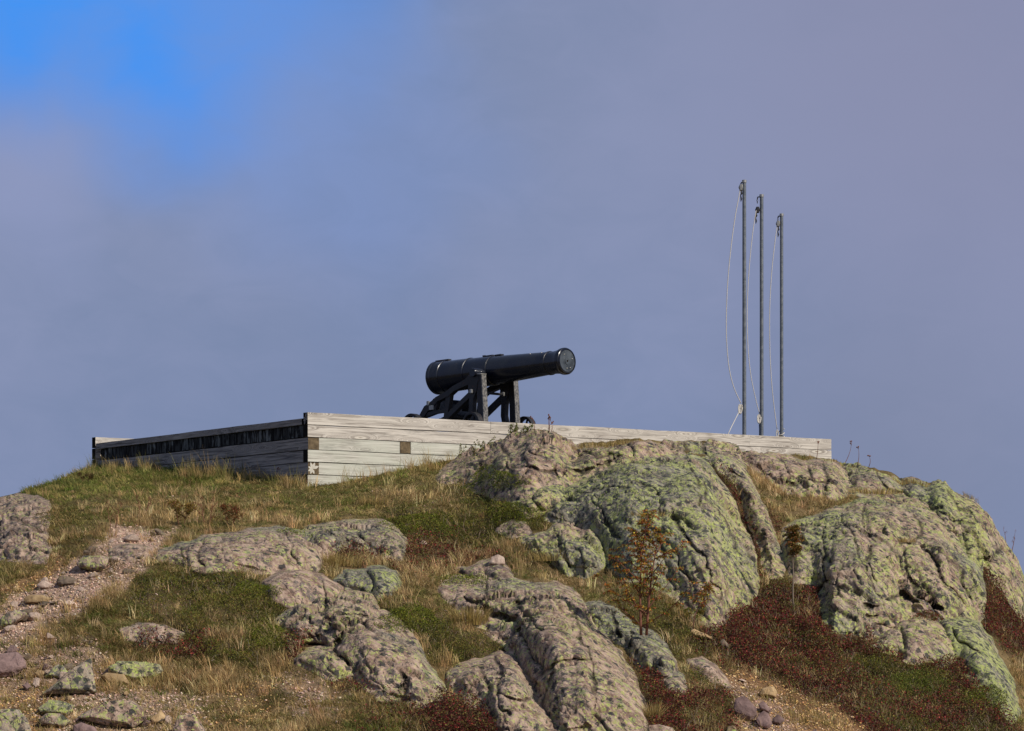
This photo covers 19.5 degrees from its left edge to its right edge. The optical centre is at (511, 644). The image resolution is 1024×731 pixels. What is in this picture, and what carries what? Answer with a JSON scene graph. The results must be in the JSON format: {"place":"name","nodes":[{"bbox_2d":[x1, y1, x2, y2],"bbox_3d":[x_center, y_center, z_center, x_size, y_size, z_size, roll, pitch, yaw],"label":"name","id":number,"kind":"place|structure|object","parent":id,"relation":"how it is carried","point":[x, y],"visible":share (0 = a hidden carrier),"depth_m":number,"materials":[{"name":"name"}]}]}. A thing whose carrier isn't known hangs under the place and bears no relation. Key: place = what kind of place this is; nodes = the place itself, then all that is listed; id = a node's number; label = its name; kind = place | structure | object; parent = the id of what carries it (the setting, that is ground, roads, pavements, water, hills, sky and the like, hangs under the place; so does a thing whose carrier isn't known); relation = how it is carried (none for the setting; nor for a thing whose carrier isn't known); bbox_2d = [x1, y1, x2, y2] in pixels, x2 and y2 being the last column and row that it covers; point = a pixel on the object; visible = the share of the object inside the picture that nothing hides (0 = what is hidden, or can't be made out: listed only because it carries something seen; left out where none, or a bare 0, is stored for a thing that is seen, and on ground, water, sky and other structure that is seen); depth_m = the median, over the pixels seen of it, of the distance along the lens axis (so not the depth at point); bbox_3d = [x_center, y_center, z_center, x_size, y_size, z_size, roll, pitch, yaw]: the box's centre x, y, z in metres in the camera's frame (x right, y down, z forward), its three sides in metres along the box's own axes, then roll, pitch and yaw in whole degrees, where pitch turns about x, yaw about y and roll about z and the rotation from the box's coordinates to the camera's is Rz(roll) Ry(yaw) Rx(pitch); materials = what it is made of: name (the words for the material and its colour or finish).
{"place":"outdoors","nodes":[
{"label":"outdoors","id":0,"kind":"place"},
{"bbox_2d":[0,429,1023,730],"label":"hill","id":1,"kind":"structure","parent":0,"point":[442,667],"depth_m":40.20,"materials":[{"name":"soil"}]},
{"bbox_2d":[7,645,18,652],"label":"loose stone","id":2,"kind":"object","parent":1,"relation":"on","point":[12,648],"visible":0.62,"depth_m":37.94,"materials":[{"name":"pink stone"}]},
{"bbox_2d":[0,652,26,676],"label":"boulder","id":3,"kind":"object","parent":1,"relation":"on","point":[10,662],"visible":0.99,"depth_m":37.10,"materials":[{"name":"pink stone"}]},
{"bbox_2d":[0,610,26,627],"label":"boulder","id":4,"kind":"object","parent":1,"relation":"on","point":[11,617],"visible":0.97,"depth_m":39.04,"materials":[{"name":"stone"}]},
{"bbox_2d":[0,708,30,730],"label":"boulder","id":5,"kind":"object","parent":1,"relation":"on","point":[13,719],"visible":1,"depth_m":34.56,"materials":[{"name":"stone"}]},
{"bbox_2d":[0,493,51,563],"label":"rock outcrop","id":6,"kind":"object","parent":1,"relation":"on","point":[21,535],"visible":0.92,"depth_m":44.34,"materials":[{"name":"stone"}]},
{"bbox_2d":[28,612,41,620],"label":"loose stone","id":7,"kind":"object","parent":1,"relation":"on","point":[32,614],"visible":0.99,"depth_m":39.22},
{"bbox_2d":[24,595,51,603],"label":"stone","id":8,"kind":"object","parent":1,"relation":"on","point":[31,599],"visible":0.95,"depth_m":39.88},
{"bbox_2d":[37,580,52,588],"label":"stone","id":9,"kind":"object","parent":1,"relation":"on","point":[42,584],"visible":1,"depth_m":40.47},
{"bbox_2d":[39,713,70,726],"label":"boulder","id":10,"kind":"object","parent":1,"relation":"on","point":[46,719],"visible":0.98,"depth_m":35.10,"materials":[{"name":"stone"}]},
{"bbox_2d":[38,700,73,715],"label":"boulder","id":11,"kind":"object","parent":1,"relation":"on","point":[53,706],"visible":0.94,"depth_m":35.56,"materials":[{"name":"stone"}]},
{"bbox_2d":[45,665,67,677],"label":"boulder","id":12,"kind":"object","parent":1,"relation":"on","point":[55,670],"visible":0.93,"depth_m":36.93,"materials":[{"name":"stone"}]},
{"bbox_2d":[33,503,81,531],"bbox_3d":[-6.899,-1.929,45.287,0.702,0.594,3.741,0,0,-11],"label":"juniper mat","id":13,"kind":"object","parent":1,"relation":"on","point":[59,509],"visible":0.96,"depth_m":45.06,"materials":[{"name":"green plant"}]},
{"bbox_2d":[57,577,76,585],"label":"stone","id":14,"kind":"object","parent":1,"relation":"on","point":[67,581],"visible":1,"depth_m":40.39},
{"bbox_2d":[42,658,95,693],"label":"boulder","id":15,"kind":"object","parent":1,"relation":"on","point":[79,678],"visible":0.99,"depth_m":36.25,"materials":[{"name":"stone"}]},
{"bbox_2d":[73,722,96,730],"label":"stone","id":16,"kind":"object","parent":1,"relation":"on","point":[80,726],"visible":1,"depth_m":34.73,"materials":[{"name":"pink stone"}]},
{"bbox_2d":[76,472,93,481],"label":"shrub","id":17,"kind":"object","parent":1,"relation":"on","point":[85,475],"visible":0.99,"depth_m":51.11,"materials":[{"name":"green plant"}]},
{"bbox_2d":[76,555,108,571],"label":"boulder","id":18,"kind":"object","parent":1,"relation":"on","point":[96,563],"visible":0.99,"depth_m":40.78,"materials":[{"name":"stone"}]},
{"bbox_2d":[77,700,146,727],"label":"boulder","id":19,"kind":"object","parent":1,"relation":"on","point":[125,713],"visible":1,"depth_m":35.09,"materials":[{"name":"stone"}]},
{"bbox_2d":[99,558,125,575],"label":"juniper mat","id":20,"kind":"object","parent":1,"relation":"on","point":[112,565],"visible":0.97,"depth_m":40.88,"materials":[{"name":"green plant"}]},
{"bbox_2d":[104,499,122,527],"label":"shrub","id":21,"kind":"object","parent":1,"relation":"on","point":[113,510],"visible":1,"depth_m":43.62,"materials":[{"name":"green plant"}]},
{"bbox_2d":[101,673,129,683],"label":"stone","id":22,"kind":"object","parent":1,"relation":"on","point":[108,676],"visible":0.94,"depth_m":36.61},
{"bbox_2d":[107,543,151,560],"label":"rock outcrop","id":23,"kind":"object","parent":1,"relation":"on","point":[124,552],"visible":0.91,"depth_m":41.70,"materials":[{"name":"stone"}]},
{"bbox_2d":[123,534,138,542],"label":"loose stone","id":24,"kind":"object","parent":1,"relation":"on","point":[132,538],"visible":1,"depth_m":42.43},
{"bbox_2d":[108,661,162,680],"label":"boulder","id":25,"kind":"object","parent":1,"relation":"on","point":[130,669],"visible":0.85,"depth_m":36.76,"materials":[{"name":"stone"}]},
{"bbox_2d":[135,456,159,472],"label":"grass tuft","id":26,"kind":"object","parent":1,"relation":"on","point":[142,464],"visible":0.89,"depth_m":51.97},
{"bbox_2d":[119,622,184,644],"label":"rock outcrop","id":27,"kind":"object","parent":1,"relation":"on","point":[161,628],"visible":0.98,"depth_m":38.24,"materials":[{"name":"stone"}]},
{"bbox_2d":[151,710,164,723],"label":"stone","id":28,"kind":"object","parent":1,"relation":"on","point":[158,716],"visible":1,"depth_m":35.20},
{"bbox_2d":[18,462,302,492],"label":"wall foot grass","id":29,"kind":"structure","parent":1,"relation":"on","point":[91,467],"depth_m":52.29,"materials":[{"name":"plant"}]},
{"bbox_2d":[165,499,197,523],"bbox_3d":[-4.859,-1.958,43.936,0.511,0.392,0.310,0,0,0],"label":"shrub","id":30,"kind":"object","parent":1,"relation":"on","point":[188,506],"visible":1,"depth_m":43.91,"materials":[{"name":"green plant"}]},
{"bbox_2d":[173,714,205,730],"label":"boulder","id":31,"kind":"object","parent":1,"relation":"on","point":[190,722],"visible":0.99,"depth_m":34.52,"materials":[{"name":"stone"}]},
{"bbox_2d":[193,494,217,524],"bbox_3d":[-4.494,-1.988,43.837,0.367,0.456,0.104,0,0,4],"label":"shrub","id":32,"kind":"object","parent":1,"relation":"on","point":[205,506],"visible":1,"depth_m":43.83,"materials":[{"name":"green plant"}]},
{"bbox_2d":[218,503,245,523],"bbox_3d":[-4.106,-1.925,43.840,0.410,0.313,0.217,0,0,0],"label":"shrub","id":33,"kind":"object","parent":1,"relation":"on","point":[234,509],"visible":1,"depth_m":43.83,"materials":[{"name":"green plant"}]},
{"bbox_2d":[155,525,323,574],"bbox_3d":[-3.832,-1.356,42.604,2.563,1.043,4.217,0,0,0],"label":"rock outcrop","id":34,"kind":"object","parent":1,"relation":"on","point":[271,550],"visible":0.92,"depth_m":41.41,"materials":[{"name":"stone"}]},
{"bbox_2d":[276,528,304,534],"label":"juniper mat","id":35,"kind":"object","parent":34,"relation":"on","point":[292,530],"visible":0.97,"depth_m":43.17,"materials":[{"name":"green plant"}]},
{"bbox_2d":[234,580,284,598],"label":"juniper mat","id":36,"kind":"object","parent":1,"relation":"on","point":[261,587],"visible":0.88,"depth_m":39.79,"materials":[{"name":"green plant"}]},
{"bbox_2d":[81,446,454,490],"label":"long grass","id":37,"kind":"structure","parent":1,"relation":"on","point":[185,473],"depth_m":49.34,"materials":[{"name":"plant"}]},
{"bbox_2d":[241,617,298,649],"bbox_3d":[-3.227,-0.142,38.224,0.718,0.438,1.133,0,0,-22],"label":"juniper mat","id":38,"kind":"object","parent":1,"relation":"on","point":[270,637],"visible":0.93,"depth_m":38.06,"materials":[{"name":"green plant"}]},
{"bbox_2d":[279,474,306,486],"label":"grass tuft","id":39,"kind":"object","parent":1,"relation":"on","point":[286,481],"visible":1,"depth_m":47.93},
{"bbox_2d":[262,568,343,607],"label":"rock outcrop","id":40,"kind":"object","parent":1,"relation":"on","point":[304,586],"visible":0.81,"depth_m":40.08,"materials":[{"name":"stone"}]},
{"bbox_2d":[313,551,365,565],"bbox_3d":[-2.537,-1.226,41.934,1.048,0.245,0.486,0,0,0],"label":"grass tuft","id":41,"kind":"object","parent":1,"relation":"on","point":[338,559],"visible":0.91,"depth_m":41.87,"materials":[{"name":"plant"}]},
{"bbox_2d":[299,518,406,561],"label":"rock outcrop","id":42,"kind":"object","parent":1,"relation":"on","point":[323,535],"visible":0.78,"depth_m":43.19,"materials":[{"name":"stone"}]},
{"bbox_2d":[274,590,446,708],"bbox_3d":[-2.034,0.005,38.342,2.011,1.700,5.700,0,0,-13],"label":"rock outcrop","id":43,"kind":"object","parent":1,"relation":"on","point":[346,633],"visible":0.93,"depth_m":37.18,"materials":[{"name":"stone"}]},
{"bbox_2d":[333,565,401,599],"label":"rock outcrop","id":44,"kind":"object","parent":1,"relation":"on","point":[375,580],"visible":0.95,"depth_m":40.84,"materials":[{"name":"stone"}]},
{"bbox_2d":[357,494,387,504],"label":"grass tuft","id":45,"kind":"object","parent":1,"relation":"on","point":[372,500],"visible":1,"depth_m":46.10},
{"bbox_2d":[0,481,805,730],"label":"gravel","id":46,"kind":"structure","parent":1,"relation":"on","point":[85,602],"depth_m":37.90,"materials":[{"name":"gravel"}]},
{"bbox_2d":[373,600,447,633],"bbox_3d":[-1.293,-0.362,38.955,0.807,0.486,2.634,0,0,6],"label":"juniper mat","id":47,"kind":"object","parent":1,"relation":"on","point":[397,617],"visible":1,"depth_m":39.18,"materials":[{"name":"green plant"}]},
{"bbox_2d":[378,509,456,536],"bbox_3d":[-1.407,-1.825,44.607,1.208,0.508,2.119,0,0,41],"label":"juniper mat","id":48,"kind":"object","parent":1,"relation":"on","point":[416,514],"visible":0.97,"depth_m":44.67,"materials":[{"name":"green plant"}]},
{"bbox_2d":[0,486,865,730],"bbox_3d":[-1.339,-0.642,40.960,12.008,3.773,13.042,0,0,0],"label":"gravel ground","id":49,"kind":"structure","parent":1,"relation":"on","point":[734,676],"depth_m":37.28,"materials":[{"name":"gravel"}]},
{"bbox_2d":[92,412,830,486],"bbox_3d":[-0.915,-2.959,54.271,11.084,1.632,7.627,0,0,-35],"label":"timber battery","id":50,"kind":"object","parent":1,"relation":"on","point":[323,447],"visible":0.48,"depth_m":49.47,"materials":[{"name":"grey wood"}]},
{"bbox_2d":[405,348,575,430],"bbox_3d":[-0.247,-4.269,51.215,3.250,1.449,1.480,0,0,43],"label":"cannon","id":51,"kind":"object","parent":50,"relation":"on","point":[447,380],"visible":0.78,"depth_m":51.18,"materials":[{"name":"black paint"}]},
{"bbox_2d":[726,180,746,434],"bbox_3d":[3.941,-5.970,53.726,0.242,4.847,0.672,0,0,40],"label":"flagpole","id":52,"kind":"object","parent":50,"relation":"on","point":[742,406],"visible":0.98,"depth_m":53.87,"materials":[{"name":"metal"}]},
{"bbox_2d":[747,194,763,435],"bbox_3d":[4.520,-5.968,55.576,0.340,4.844,0.104,0,0,-11],"label":"flagpole","id":53,"kind":"object","parent":50,"relation":"on","point":[760,418],"visible":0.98,"depth_m":55.57,"materials":[{"name":"metal"}]},
{"bbox_2d":[769,213,784,436],"bbox_3d":[5.126,-5.955,57.885,0.321,4.818,0.135,0,0,-10],"label":"flagpole","id":54,"kind":"object","parent":50,"relation":"on","point":[779,223],"visible":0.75,"depth_m":57.87,"materials":[{"name":"metal"}]},
{"bbox_2d":[440,603,493,624],"bbox_3d":[-0.578,-0.426,39.565,0.838,0.326,0.559,0,0,0],"label":"grass tuft","id":55,"kind":"object","parent":1,"relation":"on","point":[468,615],"visible":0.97,"depth_m":39.54,"materials":[{"name":"plant"}]},
{"bbox_2d":[455,558,513,579],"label":"rock outcrop","id":56,"kind":"object","parent":1,"relation":"on","point":[484,568],"visible":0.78,"depth_m":42.12,"materials":[{"name":"stone"}]},
{"bbox_2d":[488,555,504,564],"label":"stone","id":57,"kind":"object","parent":56,"relation":"on","point":[497,560],"visible":1,"depth_m":42.19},
{"bbox_2d":[445,650,556,730],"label":"rock outcrop","id":58,"kind":"object","parent":1,"relation":"on","point":[500,681],"visible":0.84,"depth_m":36.26,"materials":[{"name":"stone"}]},
{"bbox_2d":[435,429,581,505],"bbox_3d":[-0.040,-2.762,48.251,2.579,1.502,6.872,0,0,0],"label":"rock outcrop","id":59,"kind":"object","parent":1,"relation":"on","point":[538,458],"visible":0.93,"depth_m":46.87,"materials":[{"name":"stone"}]},
{"bbox_2d":[463,464,530,496],"bbox_3d":[-0.256,-2.575,46.377,0.516,0.578,2.422,0,0,-23],"label":"juniper mat","id":60,"kind":"object","parent":59,"relation":"on","point":[502,473],"visible":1,"depth_m":46.35,"materials":[{"name":"green plant"}]},
{"bbox_2d":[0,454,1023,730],"bbox_3d":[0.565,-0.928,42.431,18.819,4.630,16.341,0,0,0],"label":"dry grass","id":61,"kind":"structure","parent":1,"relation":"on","point":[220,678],"depth_m":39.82,"materials":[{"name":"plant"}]},
{"bbox_2d":[0,453,1023,730],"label":"meadow grass","id":62,"kind":"structure","parent":1,"relation":"on","point":[224,527],"depth_m":41.09,"materials":[{"name":"plant"}]},
{"bbox_2d":[0,453,1023,730],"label":"mixed herbs","id":63,"kind":"object","parent":1,"relation":"on","point":[282,695],"visible":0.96,"depth_m":38.79,"materials":[{"name":"green plant"}]},
{"bbox_2d":[495,519,531,537],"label":"rock outcrop","id":64,"kind":"object","parent":1,"relation":"on","point":[523,530],"visible":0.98,"depth_m":43.99,"materials":[{"name":"stone"}]},
{"bbox_2d":[485,501,550,527],"bbox_3d":[0.071,-1.950,44.815,0.835,0.473,1.892,0,0,-21],"label":"juniper mat","id":65,"kind":"object","parent":1,"relation":"on","point":[527,509],"visible":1,"depth_m":44.52,"materials":[{"name":"green plant"}]},
{"bbox_2d":[510,484,565,518],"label":"rock outcrop","id":66,"kind":"object","parent":1,"relation":"on","point":[545,497],"visible":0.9,"depth_m":44.82,"materials":[{"name":"stone"}]},
{"bbox_2d":[437,575,647,730],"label":"rock outcrop","id":67,"kind":"object","parent":1,"relation":"on","point":[569,656],"visible":0.96,"depth_m":37.62,"materials":[{"name":"stone"}]},
{"bbox_2d":[423,574,490,585],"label":"juniper mat","id":68,"kind":"object","parent":67,"relation":"on","point":[463,577],"visible":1,"depth_m":41.54,"materials":[{"name":"green plant"}]},
{"bbox_2d":[520,521,607,578],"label":"rock outcrop","id":69,"kind":"object","parent":1,"relation":"on","point":[568,538],"visible":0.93,"depth_m":42.91,"materials":[{"name":"stone"}]},
{"bbox_2d":[528,549,580,560],"bbox_3d":[0.657,-1.291,42.589,0.960,0.188,0.422,0,0,0],"label":"grass tuft","id":70,"kind":"object","parent":69,"relation":"on","point":[545,556],"visible":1,"depth_m":42.53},
{"bbox_2d":[126,475,1022,730],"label":"green heath","id":71,"kind":"object","parent":1,"relation":"on","point":[170,576],"visible":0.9,"depth_m":39.71,"materials":[{"name":"green plant"}]},
{"bbox_2d":[126,458,1023,730],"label":"red heath","id":72,"kind":"object","parent":1,"relation":"on","point":[484,722],"visible":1,"depth_m":39.64,"materials":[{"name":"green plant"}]},
{"bbox_2d":[130,460,1023,730],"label":"heath twigs","id":73,"kind":"object","parent":1,"relation":"on","point":[793,611],"visible":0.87,"depth_m":39.72,"materials":[{"name":"brown plant"}]},
{"bbox_2d":[546,439,671,486],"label":"rock outcrop","id":74,"kind":"object","parent":1,"relation":"on","point":[589,462],"visible":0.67,"depth_m":46.53,"materials":[{"name":"stone"}]},
{"bbox_2d":[567,439,625,449],"bbox_3d":[1.350,-3.187,47.215,1.009,0.210,0.415,0,0,0],"label":"grass tuft","id":75,"kind":"object","parent":74,"relation":"on","point":[588,444],"visible":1,"depth_m":47.19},
{"bbox_2d":[599,437,648,446],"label":"grass tuft","id":76,"kind":"object","parent":74,"relation":"on","point":[623,442],"visible":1,"depth_m":47.15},
{"bbox_2d":[585,600,677,684],"bbox_3d":[1.654,-0.062,39.734,1.108,1.314,4.059,0,0,-16],"label":"rock outcrop","id":77,"kind":"object","parent":1,"relation":"on","point":[651,649],"visible":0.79,"depth_m":39.48,"materials":[{"name":"stone"}]},
{"bbox_2d":[592,509,701,634],"bbox_3d":[1.755,-0.956,39.188,1.428,1.663,1.094,0,0,0],"label":"rowan sapling","id":78,"kind":"object","parent":1,"relation":"on","point":[640,551],"visible":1,"depth_m":39.11,"materials":[{"name":"brown plant"}]},
{"bbox_2d":[543,451,759,630],"bbox_3d":[2.039,-1.676,44.382,3.380,3.142,7.803,0,0,0],"label":"rock outcrop","id":79,"kind":"object","parent":1,"relation":"on","point":[692,497],"visible":0.89,"depth_m":43.29,"materials":[{"name":"stone"}]},
{"bbox_2d":[634,700,672,720],"bbox_3d":[1.724,0.786,36.157,0.546,0.301,0.443,0,0,0],"label":"grass tuft","id":80,"kind":"object","parent":1,"relation":"on","point":[658,710],"visible":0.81,"depth_m":36.12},
{"bbox_2d":[647,724,674,730],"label":"boulder","id":81,"kind":"object","parent":1,"relation":"on","point":[659,727],"visible":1,"depth_m":35.19,"materials":[{"name":"stone"}]},
{"bbox_2d":[664,671,688,696],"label":"rock outcrop","id":82,"kind":"object","parent":1,"relation":"on","point":[676,679],"visible":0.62,"depth_m":37.74,"materials":[{"name":"stone"}]},
{"bbox_2d":[679,607,704,621],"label":"shrub","id":83,"kind":"object","parent":1,"relation":"on","point":[700,611],"visible":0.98,"depth_m":40.70,"materials":[{"name":"green plant"}]},
{"bbox_2d":[687,581,714,628],"bbox_3d":[2.535,-0.533,40.045,0.404,0.637,0.222,0,0,0],"label":"birch sapling","id":84,"kind":"object","parent":1,"relation":"on","point":[702,595],"visible":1,"depth_m":40.05,"materials":[{"name":"brown plant"}]},
{"bbox_2d":[691,629,711,638],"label":"stone","id":85,"kind":"object","parent":1,"relation":"on","point":[697,631],"visible":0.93,"depth_m":40.08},
{"bbox_2d":[686,656,730,687],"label":"rock outcrop","id":86,"kind":"object","parent":1,"relation":"on","point":[707,665],"visible":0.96,"depth_m":38.58,"materials":[{"name":"stone"}]},
{"bbox_2d":[668,439,785,578],"bbox_3d":[3.266,-2.098,47.309,1.776,2.517,8.532,0,0,0],"label":"rock outcrop","id":87,"kind":"object","parent":1,"relation":"on","point":[729,455],"visible":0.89,"depth_m":46.53,"materials":[{"name":"stone"}]},
{"bbox_2d":[734,696,756,720],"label":"boulder","id":88,"kind":"object","parent":1,"relation":"on","point":[742,704],"visible":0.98,"depth_m":36.57,"materials":[{"name":"pink stone"}]},
{"bbox_2d":[756,711,771,728],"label":"stone","id":89,"kind":"object","parent":1,"relation":"on","point":[763,718],"visible":1,"depth_m":36.40,"materials":[{"name":"pink stone"}]},
{"bbox_2d":[758,701,770,712],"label":"stone","id":90,"kind":"object","parent":1,"relation":"on","point":[763,705],"visible":1,"depth_m":37.12,"materials":[{"name":"pink stone"}]},
{"bbox_2d":[760,686,776,697],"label":"stone","id":91,"kind":"object","parent":1,"relation":"on","point":[773,691],"visible":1,"depth_m":38.09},
{"bbox_2d":[772,714,784,724],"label":"stone","id":92,"kind":"object","parent":1,"relation":"on","point":[777,719],"visible":1,"depth_m":36.62,"materials":[{"name":"pink stone"}]},
{"bbox_2d":[783,524,804,607],"bbox_3d":[3.973,-1.117,42.164,0.328,1.180,0.303,0,0,0],"label":"sapling","id":93,"kind":"object","parent":1,"relation":"on","point":[795,536],"visible":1,"depth_m":42.15,"materials":[{"name":"brown plant"}]},
{"bbox_2d":[742,450,855,500],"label":"rock outcrop","id":94,"kind":"object","parent":1,"relation":"on","point":[820,476],"visible":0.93,"depth_m":48.03,"materials":[{"name":"stone"}]},
{"bbox_2d":[780,492,986,638],"bbox_3d":[5.681,-1.311,45.581,3.589,2.674,8.439,0,0,0],"label":"rock outcrop","id":95,"kind":"object","parent":1,"relation":"on","point":[858,562],"visible":0.93,"depth_m":43.78,"materials":[{"name":"stone"}]},
{"bbox_2d":[873,615,956,667],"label":"rock outcrop","id":96,"kind":"object","parent":1,"relation":"on","point":[913,639],"visible":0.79,"depth_m":41.65,"materials":[{"name":"stone"}]},
{"bbox_2d":[909,609,943,621],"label":"juniper mat","id":97,"kind":"object","parent":96,"relation":"on","point":[934,614],"visible":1,"depth_m":42.82,"materials":[{"name":"green plant"}]},
{"bbox_2d":[886,670,953,698],"bbox_3d":[5.406,0.529,40.175,0.711,0.393,1.857,0,0,37],"label":"juniper mat","id":98,"kind":"object","parent":1,"relation":"on","point":[911,674],"visible":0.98,"depth_m":40.16,"materials":[{"name":"green plant"}]},
{"bbox_2d":[841,462,1023,621],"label":"rock outcrop","id":99,"kind":"object","parent":1,"relation":"on","point":[969,523],"visible":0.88,"depth_m":47.94,"materials":[{"name":"stone"}]},
{"bbox_2d":[847,486,902,493],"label":"grass tuft","id":100,"kind":"object","parent":99,"relation":"on","point":[873,491],"visible":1,"depth_m":47.99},
{"bbox_2d":[891,475,930,486],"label":"grass tuft","id":101,"kind":"object","parent":99,"relation":"on","point":[909,480],"visible":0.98,"depth_m":49.20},
{"bbox_2d":[940,616,1021,723],"bbox_3d":[6.647,0.288,42.069,1.250,1.695,4.446,0,0,0],"label":"rock outcrop","id":102,"kind":"object","parent":1,"relation":"on","point":[972,643],"visible":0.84,"depth_m":41.78,"materials":[{"name":"stone"}]},
{"bbox_2d":[962,684,1007,715],"bbox_3d":[6.400,0.739,40.300,0.492,0.429,1.223,0,0,34],"label":"juniper mat","id":103,"kind":"object","parent":1,"relation":"on","point":[983,692],"visible":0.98,"depth_m":40.34,"materials":[{"name":"green plant"}]},
{"bbox_2d":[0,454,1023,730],"bbox_3d":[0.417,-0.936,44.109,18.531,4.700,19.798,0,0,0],"label":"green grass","id":104,"kind":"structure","parent":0,"point":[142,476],"depth_m":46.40,"materials":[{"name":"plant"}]},
{"bbox_2d":[0,0,1023,573],"label":"sky","id":105,"kind":"structure","parent":0,"point":[215,214],"materials":[{"name":"blue"}]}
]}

